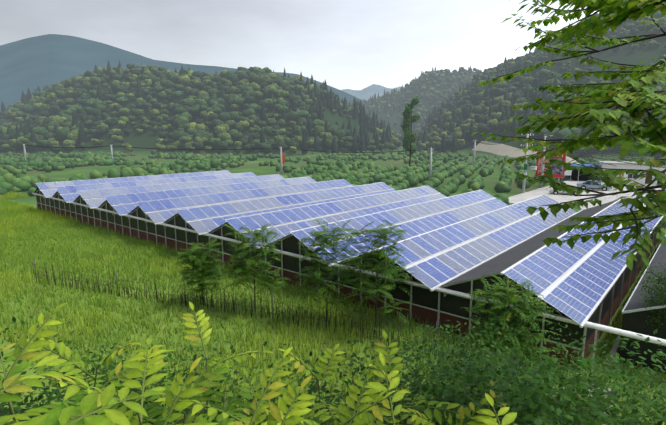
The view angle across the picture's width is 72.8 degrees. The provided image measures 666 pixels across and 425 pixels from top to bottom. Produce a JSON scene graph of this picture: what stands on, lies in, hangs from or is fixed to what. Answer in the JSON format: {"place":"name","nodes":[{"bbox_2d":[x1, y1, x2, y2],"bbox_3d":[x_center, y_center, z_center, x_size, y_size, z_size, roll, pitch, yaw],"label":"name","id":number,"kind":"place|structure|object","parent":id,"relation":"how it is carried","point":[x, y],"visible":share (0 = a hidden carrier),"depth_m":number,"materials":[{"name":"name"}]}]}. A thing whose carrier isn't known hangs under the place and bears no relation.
{"place":"outdoors","nodes":[
{"label":"outdoors","id":0,"kind":"place"},
{"bbox_2d":[0,34,362,109],"bbox_3d":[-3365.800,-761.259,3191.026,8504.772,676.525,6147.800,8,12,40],"label":"mountain","id":1,"kind":"structure","parent":0,"point":[33,63],"depth_m":2224.00,"materials":[{"name":"blue"}]},
{"bbox_2d":[0,0,598,89],"label":"sky","id":2,"kind":"structure","parent":0,"point":[346,44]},
{"bbox_2d":[0,18,665,424],"bbox_3d":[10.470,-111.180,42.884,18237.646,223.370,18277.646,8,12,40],"label":"ground","id":3,"kind":"structure","parent":0,"point":[144,140],"depth_m":36.48,"materials":[{"name":"green plant"}]},
{"bbox_2d":[0,302,516,424],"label":"leafy shrub","id":4,"kind":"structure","parent":3,"relation":"on","point":[89,402],"depth_m":2.48,"materials":[{"name":"green plant"}]},
{"bbox_2d":[4,66,607,157],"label":"forest trunks","id":5,"kind":"object","parent":3,"relation":"on","point":[238,154],"visible":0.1,"depth_m":237.39,"materials":[{"name":"brown plant"}]},
{"bbox_2d":[32,260,582,386],"bbox_3d":[-4.816,4.710,22.818,30.799,1.554,1.619,4,11,25],"label":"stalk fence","id":6,"kind":"object","parent":3,"relation":"on","point":[163,300],"visible":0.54,"depth_m":23.50,"materials":[{"name":"green plant"}]},
{"bbox_2d":[0,10,665,157],"bbox_3d":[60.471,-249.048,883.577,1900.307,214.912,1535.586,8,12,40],"label":"forest trees","id":7,"kind":"object","parent":3,"relation":"on","point":[67,128],"visible":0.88,"depth_m":264.80,"materials":[{"name":"green plant"}]},
{"bbox_2d":[0,190,665,423],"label":"meadow grass","id":8,"kind":"structure","parent":3,"relation":"on","point":[31,218],"depth_m":24.04,"materials":[{"name":"green plant"}]},
{"bbox_2d":[0,309,665,424],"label":"slope bushes","id":9,"kind":"object","parent":3,"relation":"on","point":[550,409],"visible":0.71,"depth_m":3.95,"materials":[{"name":"green plant"}]},
{"bbox_2d":[0,149,665,226],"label":"field shrub rows","id":10,"kind":"object","parent":3,"relation":"on","point":[396,178],"visible":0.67,"depth_m":119.77,"materials":[{"name":"green plant"}]},
{"bbox_2d":[23,133,665,192],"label":"utility poles","id":11,"kind":"object","parent":3,"relation":"on","point":[282,158],"visible":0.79,"depth_m":90.90,"materials":[{"name":"grey concrete"}]},
{"bbox_2d":[32,170,665,375],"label":"greenhouse frame","id":12,"kind":"object","parent":3,"relation":"on","point":[444,302],"visible":0.31,"depth_m":25.26,"materials":[{"name":"silver metal"}]},
{"bbox_2d":[36,170,661,324],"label":"solar panels","id":13,"kind":"object","parent":12,"relation":"on","point":[469,255],"visible":0.83,"depth_m":34.57,"materials":[{"name":"blue glass"}]},
{"bbox_2d":[401,96,419,165],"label":"tree","id":14,"kind":"object","parent":3,"relation":"on","point":[408,138],"depth_m":125.22,"materials":[{"name":"green plant"}]},
{"bbox_2d":[549,186,582,194],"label":"white saloon car","id":15,"kind":"object","parent":3,"relation":"on","point":[557,192],"visible":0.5,"depth_m":71.61,"materials":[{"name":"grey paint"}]},
{"bbox_2d":[472,0,665,326],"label":"branches","id":16,"kind":"object","parent":3,"relation":"on","point":[655,144],"depth_m":3.06,"materials":[{"name":"green plant"}]},
{"bbox_2d":[577,180,611,190],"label":"car","id":17,"kind":"object","parent":3,"relation":"on","point":[587,184],"visible":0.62,"depth_m":77.78,"materials":[{"name":"blue paint"}]},
{"bbox_2d":[571,335,619,424],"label":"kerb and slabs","id":18,"kind":"structure","parent":3,"relation":"on","point":[614,348],"depth_m":18.91,"materials":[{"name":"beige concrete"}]},
{"bbox_2d":[619,235,665,373],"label":"greenhouse","id":19,"kind":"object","parent":3,"relation":"on","point":[635,318],"visible":0.8,"depth_m":18.15,"materials":[{"name":"glass"}]},
{"bbox_2d":[341,84,404,100],"bbox_3d":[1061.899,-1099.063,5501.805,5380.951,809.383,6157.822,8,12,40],"label":"mountain","id":20,"kind":"structure","parent":0,"point":[366,93],"depth_m":4868.38,"materials":[{"name":"blue"}]},
{"bbox_2d":[472,141,579,163],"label":"roof","id":21,"kind":"structure","parent":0,"point":[501,149],"depth_m":196.17,"materials":[{"name":"white metal"}]},
{"bbox_2d":[508,179,665,209],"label":"yard pavement","id":22,"kind":"structure","parent":0,"point":[559,198],"depth_m":70.90,"materials":[{"name":"concrete"}]},
{"bbox_2d":[535,151,565,185],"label":"billboard","id":23,"kind":"object","parent":22,"relation":"on","point":[558,172],"visible":0.4,"depth_m":83.43,"materials":[{"name":"red metal"}]},
{"bbox_2d":[559,161,665,183],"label":"office building","id":24,"kind":"structure","parent":22,"relation":"on","point":[573,174],"depth_m":90.48,"materials":[{"name":"white paint"}]}
]}

